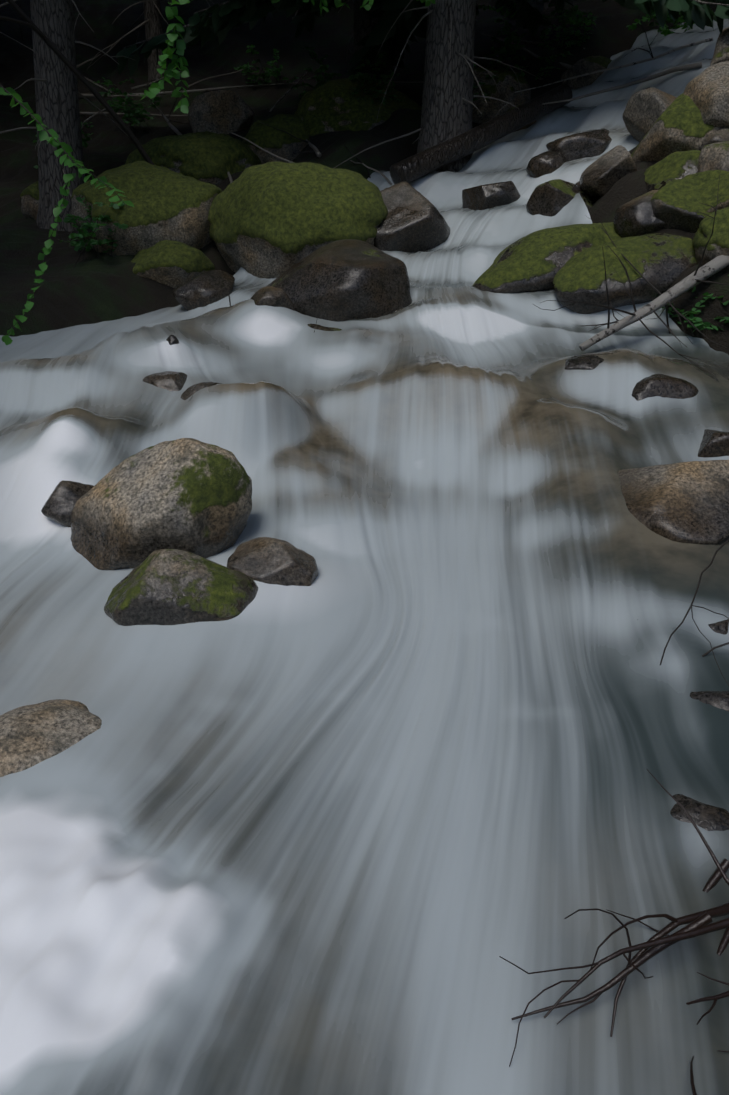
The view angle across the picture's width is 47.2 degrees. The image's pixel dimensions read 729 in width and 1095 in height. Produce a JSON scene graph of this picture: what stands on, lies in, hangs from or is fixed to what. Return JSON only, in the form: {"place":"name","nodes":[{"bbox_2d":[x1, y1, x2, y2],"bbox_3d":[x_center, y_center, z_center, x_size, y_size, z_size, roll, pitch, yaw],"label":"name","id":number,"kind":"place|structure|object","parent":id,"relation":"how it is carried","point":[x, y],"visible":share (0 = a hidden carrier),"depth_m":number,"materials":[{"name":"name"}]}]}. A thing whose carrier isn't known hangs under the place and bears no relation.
{"place":"outdoors","nodes":[
{"label":"outdoors","id":0,"kind":"place"},
{"bbox_2d":[139,0,189,113],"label":"ivy vine","id":1,"kind":"object","parent":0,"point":[168,52],"visible":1,"depth_m":7.13,"materials":[{"name":"green plant"}]},
{"bbox_2d":[0,12,728,1094],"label":"stream water","id":2,"kind":"structure","parent":0,"point":[372,802],"depth_m":3.47,"materials":[{"name":"white liquid"}]},
{"bbox_2d":[0,699,101,776],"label":"submerged rock","id":3,"kind":"object","parent":2,"relation":"on","point":[32,735],"visible":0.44,"depth_m":3.26,"materials":[{"name":"stone"}]},
{"bbox_2d":[41,480,93,526],"bbox_3d":[-1.636,-0.256,4.816,0.405,0.338,0.458,-6,23,-13],"label":"rock cluster","id":4,"kind":"object","parent":2,"relation":"on","point":[60,502],"visible":0.52,"depth_m":4.61,"materials":[{"name":"stone"}]},
{"bbox_2d":[70,438,251,569],"bbox_3d":[-1.082,-0.167,4.573,0.989,0.874,0.679,-15,26,-32],"label":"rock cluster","id":5,"kind":"object","parent":2,"relation":"on","point":[192,495],"visible":0.81,"depth_m":4.36,"materials":[{"name":"stone"}]},
{"bbox_2d":[143,371,186,390],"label":"rock","id":6,"kind":"object","parent":2,"relation":"on","point":[171,380],"visible":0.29,"depth_m":5.83,"materials":[{"name":"stone"}]},
{"bbox_2d":[166,335,178,344],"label":"rock","id":7,"kind":"object","parent":2,"relation":"on","point":[172,339],"visible":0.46,"depth_m":6.18,"materials":[{"name":"stone"}]},
{"bbox_2d":[104,549,257,625],"bbox_3d":[-0.918,0.263,4.219,0.797,0.576,0.564,1,22,1],"label":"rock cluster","id":8,"kind":"object","parent":2,"relation":"on","point":[168,587],"visible":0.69,"depth_m":3.98,"materials":[{"name":"stone"}]},
{"bbox_2d":[181,382,222,399],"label":"rock","id":9,"kind":"object","parent":2,"relation":"on","point":[189,392],"visible":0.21,"depth_m":5.57,"materials":[{"name":"stone"}]},
{"bbox_2d":[172,270,234,310],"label":"rock","id":10,"kind":"object","parent":2,"relation":"on","point":[206,288],"visible":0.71,"depth_m":8.08,"materials":[{"name":"stone"}]},
{"bbox_2d":[227,537,318,585],"bbox_3d":[-0.484,0.106,4.387,0.486,0.307,0.381,1,22,1],"label":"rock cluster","id":11,"kind":"object","parent":2,"relation":"in","point":[268,560],"visible":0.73,"depth_m":4.26,"materials":[{"name":"stone"}]},
{"bbox_2d":[251,286,294,310],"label":"pale rock","id":12,"kind":"object","parent":2,"relation":"in","point":[271,296],"visible":0.31,"depth_m":7.13,"materials":[{"name":"stone"}]},
{"bbox_2d":[308,324,341,330],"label":"rock","id":13,"kind":"object","parent":2,"relation":"on","point":[319,327],"visible":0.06,"depth_m":7.18,"materials":[{"name":"stone"}]},
{"bbox_2d":[526,151,565,177],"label":"rock","id":14,"kind":"object","parent":2,"relation":"in","point":[544,163],"visible":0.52,"depth_m":8.73,"materials":[{"name":"stone"}]},
{"bbox_2d":[565,354,603,369],"bbox_3d":[1.693,-1.304,6.278,0.500,0.286,0.424,1,22,1],"label":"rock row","id":15,"kind":"object","parent":2,"relation":"on","point":[585,362],"visible":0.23,"depth_m":6.14,"materials":[{"name":"stone"}]},
{"bbox_2d":[542,62,701,104],"bbox_3d":[2.771,-5.288,9.563,2.004,0.378,0.053,8,23,18],"label":"dead branch","id":16,"kind":"object","parent":2,"relation":"on","point":[679,68],"visible":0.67,"depth_m":9.41,"materials":[{"name":"brown wood"}]},
{"bbox_2d":[632,374,698,400],"bbox_3d":[2.055,-1.057,5.997,0.535,0.361,0.542,-16,27,-34],"label":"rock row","id":17,"kind":"object","parent":2,"relation":"on","point":[662,385],"visible":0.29,"depth_m":5.83,"materials":[{"name":"stone"}]},
{"bbox_2d":[618,460,728,544],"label":"rock","id":18,"kind":"object","parent":2,"relation":"on","point":[684,502],"visible":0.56,"depth_m":4.48,"materials":[{"name":"stone"}]},
{"bbox_2d":[670,794,728,830],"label":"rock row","id":19,"kind":"object","parent":2,"relation":"in","point":[707,817],"visible":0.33,"depth_m":2.87,"materials":[{"name":"stone"}]},
{"bbox_2d":[690,691,728,711],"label":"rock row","id":20,"kind":"object","parent":2,"relation":"on","point":[719,699],"visible":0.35,"depth_m":3.39,"materials":[{"name":"stone"}]},
{"bbox_2d":[698,429,728,457],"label":"rock","id":21,"kind":"object","parent":2,"relation":"on","point":[714,443],"visible":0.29,"depth_m":5.20,"materials":[{"name":"stone"}]},
{"bbox_2d":[708,619,728,634],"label":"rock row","id":22,"kind":"object","parent":2,"relation":"on","point":[720,627],"visible":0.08,"depth_m":3.78,"materials":[{"name":"stone"}]},
{"bbox_2d":[0,0,728,354],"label":"terrain","id":23,"kind":"structure","parent":0,"point":[94,288],"depth_m":12.54,"materials":[{"name":"brown soil"}]},
{"bbox_2d":[20,179,89,219],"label":"moss boulder","id":24,"kind":"object","parent":23,"relation":"on","point":[29,195],"visible":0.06,"depth_m":9.79,"materials":[{"name":"stone"}]},
{"bbox_2d":[0,0,111,92],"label":"dead branch","id":25,"kind":"object","parent":23,"relation":"on","point":[32,50],"visible":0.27,"depth_m":14.59,"materials":[{"name":"brown wood"}]},
{"bbox_2d":[33,122,92,168],"bbox_3d":[-4.109,-5.156,11.039,0.810,0.816,1.274,-18,28,-37],"label":"shrub","id":26,"kind":"object","parent":23,"relation":"on","point":[84,143],"visible":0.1,"depth_m":10.80,"materials":[{"name":"green plant"}]},
{"bbox_2d":[0,0,133,244],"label":"conifer","id":27,"kind":"object","parent":23,"relation":"on","point":[57,98],"visible":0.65,"depth_m":9.27,"materials":[{"name":"brown wood"}]},
{"bbox_2d":[271,0,349,13],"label":"leaves","id":28,"kind":"object","parent":27,"relation":"attached to","point":[338,3],"visible":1,"depth_m":8.40,"materials":[{"name":"green plant"}]},
{"bbox_2d":[0,0,153,345],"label":"ivy vine","id":29,"kind":"object","parent":23,"relation":"on","point":[62,147],"visible":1,"depth_m":6.04,"materials":[{"name":"green plant"}]},
{"bbox_2d":[75,38,100,67],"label":"dead branch","id":30,"kind":"object","parent":23,"relation":"on","point":[81,64],"visible":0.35,"depth_m":14.42,"materials":[{"name":"brown wood"}]},
{"bbox_2d":[58,195,127,267],"bbox_3d":[-2.741,-3.285,8.618,0.775,0.736,1.050,-5,22,-12],"label":"shrub","id":31,"kind":"object","parent":23,"relation":"on","point":[92,226],"visible":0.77,"depth_m":8.51,"materials":[{"name":"green plant"}]},
{"bbox_2d":[81,109,105,128],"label":"dead branch","id":32,"kind":"object","parent":23,"relation":"on","point":[89,118],"visible":0.35,"depth_m":12.27,"materials":[{"name":"brown wood"}]},
{"bbox_2d":[78,94,157,97],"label":"dead branch","id":33,"kind":"object","parent":23,"relation":"on","point":[89,96],"visible":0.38,"depth_m":14.01,"materials":[{"name":"brown wood"}]},
{"bbox_2d":[94,77,161,133],"bbox_3d":[-3.581,-6.657,12.650,0.866,0.764,1.027,-12,25,-28],"label":"shrub","id":34,"kind":"object","parent":23,"relation":"on","point":[132,113],"visible":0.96,"depth_m":12.51,"materials":[{"name":"green plant"}]},
{"bbox_2d":[80,73,187,115],"bbox_3d":[-3.549,-7.466,13.773,2.317,0.679,0.394,-6,23,-15],"label":"dead branch","id":35,"kind":"object","parent":23,"relation":"on","point":[92,113],"visible":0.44,"depth_m":13.55,"materials":[{"name":"brown wood"}]},
{"bbox_2d":[71,161,222,255],"bbox_3d":[-2.308,-3.530,9.058,1.605,1.226,1.363,1,22,1],"label":"mossy boulder","id":36,"kind":"object","parent":23,"relation":"on","point":[169,204],"visible":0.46,"depth_m":8.61,"materials":[{"name":"plant"}]},
{"bbox_2d":[87,0,212,80],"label":"conifer","id":37,"kind":"object","parent":23,"relation":"on","point":[152,22],"visible":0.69,"depth_m":15.01,"materials":[{"name":"brown wood"}]},
{"bbox_2d":[131,68,201,88],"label":"dead branch","id":38,"kind":"object","parent":23,"relation":"on","point":[159,79],"visible":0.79,"depth_m":15.04,"materials":[{"name":"brown wood"}]},
{"bbox_2d":[153,78,189,134],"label":"dead branch","id":39,"kind":"object","parent":23,"relation":"on","point":[176,130],"visible":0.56,"depth_m":12.33,"materials":[{"name":"brown wood"}]},
{"bbox_2d":[131,240,214,287],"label":"moss boulder","id":40,"kind":"object","parent":23,"relation":"on","point":[174,264],"visible":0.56,"depth_m":8.52,"materials":[{"name":"plant"}]},
{"bbox_2d":[125,131,261,184],"bbox_3d":[-2.118,-4.765,10.677,1.477,0.996,1.482,17,28,36],"label":"mossy boulder","id":41,"kind":"object","parent":23,"relation":"on","point":[210,157],"visible":0.44,"depth_m":10.11,"materials":[{"name":"stone"}]},
{"bbox_2d":[132,82,296,94],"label":"dead branch","id":42,"kind":"object","parent":23,"relation":"on","point":[188,91],"visible":0.56,"depth_m":14.46,"materials":[{"name":"brown wood"}]},
{"bbox_2d":[188,69,242,86],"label":"dead branch","id":43,"kind":"object","parent":23,"relation":"on","point":[212,77],"visible":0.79,"depth_m":15.09,"materials":[{"name":"brown wood"}]},
{"bbox_2d":[188,90,253,133],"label":"boulder","id":44,"kind":"object","parent":23,"relation":"on","point":[220,111],"visible":0.73,"depth_m":11.69,"materials":[{"name":"stone"}]},
{"bbox_2d":[227,171,232,182],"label":"dead branch","id":45,"kind":"object","parent":23,"relation":"on","point":[230,177],"visible":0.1,"depth_m":10.08,"materials":[{"name":"brown wood"}]},
{"bbox_2d":[227,130,294,162],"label":"dead branch","id":46,"kind":"object","parent":23,"relation":"on","point":[280,158],"visible":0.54,"depth_m":9.99,"materials":[{"name":"brown wood"}]},
{"bbox_2d":[234,45,288,87],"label":"shrub","id":47,"kind":"object","parent":23,"relation":"on","point":[270,72],"visible":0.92,"depth_m":15.48,"materials":[{"name":"green plant"}]},
{"bbox_2d":[242,114,309,163],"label":"mossy boulder","id":48,"kind":"object","parent":23,"relation":"on","point":[279,143],"visible":0.54,"depth_m":10.56,"materials":[{"name":"stone"}]},
{"bbox_2d":[253,116,321,157],"bbox_3d":[-0.871,-5.066,10.276,0.879,0.529,0.734,-18,28,-37],"label":"dead branch","id":49,"kind":"object","parent":23,"relation":"on","point":[316,150],"visible":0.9,"depth_m":10.30,"materials":[{"name":"brown wood"}]},
{"bbox_2d":[269,71,307,111],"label":"dead branch","id":50,"kind":"object","parent":23,"relation":"on","point":[278,101],"visible":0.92,"depth_m":13.20,"materials":[{"name":"brown wood"}]},
{"bbox_2d":[208,161,387,278],"bbox_3d":[-0.723,-3.378,8.854,1.987,1.305,1.588,1,22,1],"label":"mossy boulder","id":51,"kind":"object","parent":23,"relation":"on","point":[274,219],"visible":0.73,"depth_m":8.32,"materials":[{"name":"plant"}]},
{"bbox_2d":[287,47,341,97],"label":"shrub","id":52,"kind":"object","parent":23,"relation":"on","point":[320,77],"visible":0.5,"depth_m":11.70,"materials":[{"name":"green plant"}]},
{"bbox_2d":[267,239,411,321],"bbox_3d":[-0.315,-2.370,7.992,1.532,1.074,1.363,1,22,1],"label":"boulder","id":53,"kind":"object","parent":23,"relation":"on","point":[343,280],"visible":0.58,"depth_m":7.50,"materials":[{"name":"stone"}]},
{"bbox_2d":[294,78,421,136],"bbox_3d":[0.000,-5.873,11.624,1.941,1.184,1.360,-11,24,-25],"label":"mossy boulder","id":54,"kind":"object","parent":23,"relation":"on","point":[336,105],"visible":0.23,"depth_m":11.16,"materials":[{"name":"stone"}]},
{"bbox_2d":[342,138,391,184],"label":"dead branch","id":55,"kind":"object","parent":23,"relation":"on","point":[382,174],"visible":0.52,"depth_m":9.91,"materials":[{"name":"brown wood"}]},
{"bbox_2d":[374,182,449,252],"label":"rock","id":56,"kind":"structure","parent":23,"relation":"on","point":[414,221],"depth_m":8.56,"materials":[{"name":"stone"}]},
{"bbox_2d":[116,0,728,171],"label":"conifer","id":57,"kind":"object","parent":23,"relation":"on","point":[445,29],"visible":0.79,"depth_m":9.69,"materials":[{"name":"plant"}]},
{"bbox_2d":[360,0,434,10],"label":"leaves","id":58,"kind":"object","parent":57,"relation":"attached to","point":[369,5],"visible":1,"depth_m":8.29,"materials":[{"name":"green plant"}]},
{"bbox_2d":[382,78,542,82],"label":"dead branch","id":59,"kind":"object","parent":23,"relation":"on","point":[422,81],"visible":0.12,"depth_m":12.22,"materials":[{"name":"brown wood"}]},
{"bbox_2d":[390,83,572,183],"bbox_3d":[1.387,-4.838,9.777,2.382,1.162,0.253,-10,24,-24],"label":"log","id":60,"kind":"object","parent":23,"relation":"on","point":[434,158],"visible":0.98,"depth_m":9.66,"materials":[{"name":"brown wood"}]},
{"bbox_2d":[462,181,520,210],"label":"cascade rock","id":61,"kind":"object","parent":23,"relation":"on","point":[485,196],"visible":0.58,"depth_m":8.77,"materials":[{"name":"stone"}]},
{"bbox_2d":[473,64,524,100],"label":"shrub","id":62,"kind":"object","parent":23,"relation":"on","point":[522,75],"visible":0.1,"depth_m":11.07,"materials":[{"name":"green plant"}]},
{"bbox_2d":[472,67,530,123],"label":"rock","id":63,"kind":"object","parent":23,"relation":"on","point":[507,84],"visible":0.5,"depth_m":11.10,"materials":[{"name":"stone"}]},
{"bbox_2d":[483,1,577,79],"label":"shrub","id":64,"kind":"object","parent":23,"relation":"on","point":[506,49],"visible":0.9,"depth_m":11.68,"materials":[{"name":"green plant"}]},
{"bbox_2d":[472,222,620,293],"bbox_3d":[1.888,-2.628,7.824,1.882,0.799,1.072,-15,26,-32],"label":"long boulder","id":65,"kind":"object","parent":23,"relation":"on","point":[535,261],"visible":0.52,"depth_m":7.41,"materials":[{"name":"plant"}]},
{"bbox_2d":[526,179,599,216],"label":"mossy rock","id":66,"kind":"object","parent":23,"relation":"on","point":[550,198],"visible":0.33,"depth_m":8.11,"materials":[{"name":"stone"}]},
{"bbox_2d":[538,3,597,55],"bbox_3d":[2.975,-7.781,12.615,0.803,0.774,1.336,-3,22,-7],"label":"shrub","id":67,"kind":"object","parent":23,"relation":"on","point":[572,14],"visible":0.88,"depth_m":12.28,"materials":[{"name":"green plant"}]},
{"bbox_2d":[546,129,611,161],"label":"rock","id":68,"kind":"object","parent":23,"relation":"on","point":[576,146],"visible":0.4,"depth_m":8.76,"materials":[{"name":"stone"}]},
{"bbox_2d":[561,56,611,89],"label":"rock","id":69,"kind":"object","parent":23,"relation":"on","point":[589,64],"visible":0.54,"depth_m":11.31,"materials":[{"name":"stone"}]},
{"bbox_2d":[580,145,636,196],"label":"rock","id":70,"kind":"object","parent":23,"relation":"on","point":[602,175],"visible":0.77,"depth_m":7.92,"materials":[{"name":"stone"}]},
{"bbox_2d":[499,912,728,1094],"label":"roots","id":71,"kind":"object","parent":23,"relation":"on","point":[700,925],"visible":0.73,"depth_m":2.23,"materials":[{"name":"brown plant"}]},
{"bbox_2d":[515,10,712,92],"bbox_3d":[2.847,-5.688,9.989,2.256,1.416,0.955,13,25,28],"label":"dead branch","id":72,"kind":"object","parent":23,"relation":"on","point":[671,51],"visible":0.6,"depth_m":9.97,"materials":[{"name":"brown wood"}]},
{"bbox_2d":[553,233,696,313],"bbox_3d":[2.447,-2.386,7.424,1.616,0.764,1.130,1,22,1],"label":"boulder","id":73,"kind":"object","parent":23,"relation":"on","point":[660,262],"visible":0.58,"depth_m":7.02,"materials":[{"name":"plant"}]},
{"bbox_2d":[533,153,728,375],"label":"fallen birch","id":74,"kind":"object","parent":23,"relation":"on","point":[703,273],"visible":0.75,"depth_m":6.72,"materials":[{"name":"grey wood"}]},
{"bbox_2d":[613,190,665,237],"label":"boulder","id":75,"kind":"object","parent":23,"relation":"on","point":[635,217],"visible":0.44,"depth_m":7.26,"materials":[{"name":"stone"}]},
{"bbox_2d":[564,769,728,1036],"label":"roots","id":76,"kind":"object","parent":23,"relation":"on","point":[718,874],"visible":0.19,"depth_m":2.36,"materials":[{"name":"brown plant"}]},
{"bbox_2d":[622,87,676,141],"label":"boulder","id":77,"kind":"object","parent":23,"relation":"on","point":[645,109],"visible":0.52,"depth_m":8.23,"materials":[{"name":"stone"}]},
{"bbox_2d":[626,12,694,36],"bbox_3d":[4.760,-7.348,12.325,1.320,1.401,2.767,21,30,41],"label":"broadleaf","id":78,"kind":"object","parent":23,"relation":"on","point":[665,32],"visible":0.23,"depth_m":12.03,"materials":[{"name":"green plant"}]},
{"bbox_2d":[645,10,684,31],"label":"shrub","id":79,"kind":"object","parent":23,"relation":"on","point":[669,20],"visible":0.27,"depth_m":12.50,"materials":[{"name":"green plant"}]},
{"bbox_2d":[644,150,700,191],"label":"boulder","id":80,"kind":"object","parent":23,"relation":"on","point":[669,168],"visible":0.25,"depth_m":7.51,"materials":[{"name":"plant"}]},
{"bbox_2d":[631,93,722,161],"bbox_3d":[3.075,-3.923,7.986,1.046,0.769,1.027,1,22,1],"label":"boulder","id":81,"kind":"object","parent":23,"relation":"on","point":[679,125],"visible":0.4,"depth_m":7.61,"materials":[{"name":"plant"}]},
{"bbox_2d":[683,61,728,127],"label":"boulder","id":82,"kind":"object","parent":81,"relation":"on","point":[706,90],"visible":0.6,"depth_m":7.48,"materials":[{"name":"stone"}]},
{"bbox_2d":[650,178,712,232],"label":"boulder","id":83,"kind":"object","parent":23,"relation":"on","point":[673,201],"visible":0.27,"depth_m":7.11,"materials":[{"name":"plant"}]},
{"bbox_2d":[637,539,728,685],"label":"twigs","id":84,"kind":"object","parent":23,"relation":"on","point":[691,605],"visible":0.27,"depth_m":3.64,"materials":[{"name":"brown wood"}]},
{"bbox_2d":[662,265,728,336],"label":"shrub","id":85,"kind":"object","parent":23,"relation":"on","point":[698,324],"visible":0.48,"depth_m":6.80,"materials":[{"name":"green plant"}]},
{"bbox_2d":[683,170,728,211],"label":"boulder","id":86,"kind":"object","parent":23,"relation":"on","point":[708,181],"visible":0.19,"depth_m":7.07,"materials":[{"name":"plant"}]},
{"bbox_2d":[692,207,728,272],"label":"mossy boulder","id":87,"kind":"object","parent":23,"relation":"on","point":[718,244],"visible":0.69,"depth_m":6.78,"materials":[{"name":"plant"}]},
{"bbox_2d":[697,141,728,172],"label":"boulder","id":88,"kind":"object","parent":23,"relation":"on","point":[711,156],"visible":0.42,"depth_m":7.24,"materials":[{"name":"stone"}]},
{"bbox_2d":[698,128,728,150],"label":"rock","id":89,"kind":"object","parent":23,"relation":"on","point":[721,135],"visible":0.29,"depth_m":7.48,"materials":[{"name":"stone"}]},
{"bbox_2d":[710,27,728,65],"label":"boulder","id":90,"kind":"object","parent":23,"relation":"on","point":[721,52],"visible":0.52,"depth_m":7.94,"materials":[{"name":"stone"}]}
]}

